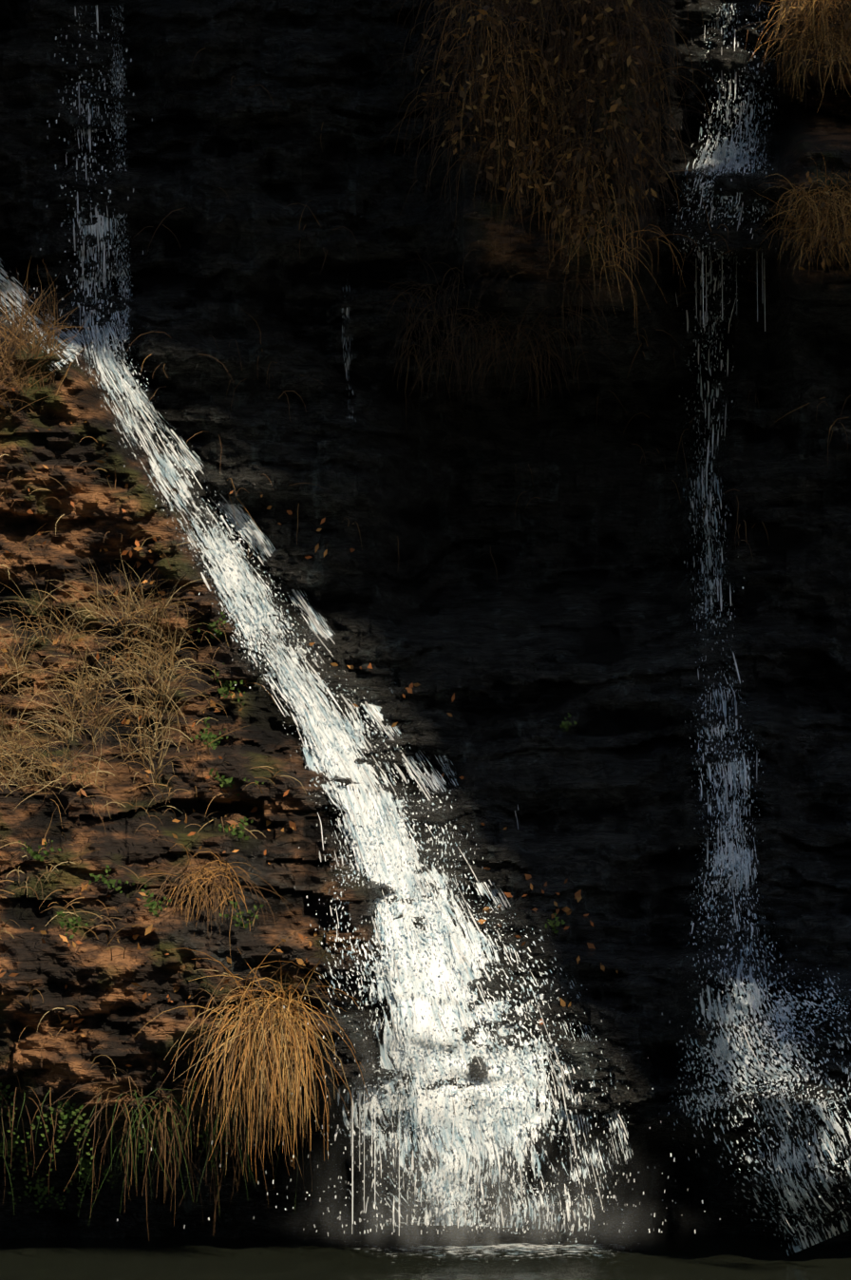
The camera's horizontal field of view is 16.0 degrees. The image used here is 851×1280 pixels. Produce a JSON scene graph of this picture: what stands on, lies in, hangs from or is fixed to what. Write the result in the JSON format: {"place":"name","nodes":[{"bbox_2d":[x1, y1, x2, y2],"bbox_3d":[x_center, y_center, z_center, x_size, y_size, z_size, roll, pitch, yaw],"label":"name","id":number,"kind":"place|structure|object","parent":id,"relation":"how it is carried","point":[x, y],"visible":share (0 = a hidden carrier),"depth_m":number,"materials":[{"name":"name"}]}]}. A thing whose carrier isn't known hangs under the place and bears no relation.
{"place":"outdoors","nodes":[
{"label":"outdoors","id":0,"kind":"place"},
{"bbox_2d":[0,0,850,1247],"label":"cliff","id":1,"kind":"structure","parent":0,"point":[579,596],"depth_m":20.28,"materials":[{"name":"brown stone"}]},
{"bbox_2d":[0,258,88,374],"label":"fall inlet","id":2,"kind":"object","parent":1,"relation":"attached to","point":[73,341],"visible":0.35,"depth_m":21.10,"materials":[{"name":"liquid"}]},
{"bbox_2d":[54,5,130,370],"bbox_3d":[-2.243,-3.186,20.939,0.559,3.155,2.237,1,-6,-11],"label":"waterfall","id":3,"kind":"object","parent":1,"relation":"attached to","point":[102,230],"depth_m":21.60,"materials":[{"name":"liquid"}]},
{"bbox_2d":[106,5,133,340],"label":"waterfall","id":4,"kind":"object","parent":1,"relation":"attached to","point":[124,245],"visible":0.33,"depth_m":21.64,"materials":[{"name":"liquid"}]},
{"bbox_2d":[342,273,356,421],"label":"waterfall","id":5,"kind":"object","parent":1,"relation":"attached to","point":[349,356],"visible":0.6,"depth_m":21.28,"materials":[{"name":"liquid"}]},
{"bbox_2d":[70,319,638,1249],"bbox_3d":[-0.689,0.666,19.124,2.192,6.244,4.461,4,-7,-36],"label":"waterfall","id":6,"kind":"object","parent":1,"relation":"attached to","point":[525,983],"visible":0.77,"depth_m":17.91,"materials":[{"name":"liquid"}]},
{"bbox_2d":[324,956,583,1204],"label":"water spray","id":7,"kind":"object","parent":6,"relation":"attached to","point":[445,1083],"visible":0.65,"depth_m":17.15,"materials":[{"name":"white liquid"}]},
{"bbox_2d":[255,628,562,1238],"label":"waterfall","id":8,"kind":"object","parent":1,"relation":"attached to","point":[444,977],"depth_m":17.73,"materials":[{"name":"liquid"}]},
{"bbox_2d":[364,804,497,1012],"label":"water spray","id":9,"kind":"object","parent":8,"relation":"attached to","point":[428,886],"visible":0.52,"depth_m":17.95,"materials":[{"name":"white liquid"}]},
{"bbox_2d":[0,0,850,1238],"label":"vegetation","id":10,"kind":"object","parent":1,"relation":"on","point":[285,1018],"visible":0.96,"depth_m":19.65,"materials":[{"name":"brown plant"}]},
{"bbox_2d":[33,19,850,1236],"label":"droplets","id":11,"kind":"object","parent":1,"relation":"on","point":[404,826],"visible":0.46,"depth_m":17.66,"materials":[{"name":"liquid"}]},
{"bbox_2d":[65,5,849,1229],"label":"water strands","id":12,"kind":"object","parent":1,"relation":"attached to","point":[462,958],"visible":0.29,"depth_m":19.13},
{"bbox_2d":[391,681,632,1165],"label":"waterfall","id":13,"kind":"object","parent":1,"relation":"attached to","point":[614,1124],"visible":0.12,"depth_m":17.95,"materials":[{"name":"liquid"}]},
{"bbox_2d":[668,2,850,1245],"bbox_3d":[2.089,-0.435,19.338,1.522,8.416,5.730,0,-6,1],"label":"waterfall","id":14,"kind":"object","parent":1,"relation":"attached to","point":[737,866],"visible":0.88,"depth_m":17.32,"materials":[{"name":"liquid"}]},
{"bbox_2d":[742,1042,850,1255],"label":"waterfall","id":15,"kind":"object","parent":1,"relation":"attached to","point":[796,1249],"visible":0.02,"depth_m":16.79,"materials":[{"name":"liquid"}]},
{"bbox_2d":[0,1232,850,1279],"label":"pool","id":16,"kind":"structure","parent":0,"point":[684,1256],"depth_m":17.37,"materials":[{"name":"black liquid"}]},
{"bbox_2d":[343,1241,650,1264],"bbox_3d":[0.412,3.653,18.284,2.233,0.001,3.200,0,-6,1],"label":"foam","id":17,"kind":"object","parent":16,"relation":"on","point":[522,1246],"visible":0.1,"depth_m":18.03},
{"bbox_2d":[299,1103,656,1260],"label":"water spray","id":18,"kind":"object","parent":17,"relation":"on","point":[470,1185],"visible":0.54,"depth_m":16.92,"materials":[{"name":"white liquid"}]},
{"bbox_2d":[286,1184,687,1254],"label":"water splash","id":19,"kind":"object","parent":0,"point":[491,1218],"visible":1,"depth_m":16.66,"materials":[{"name":"white liquid"}]}
]}

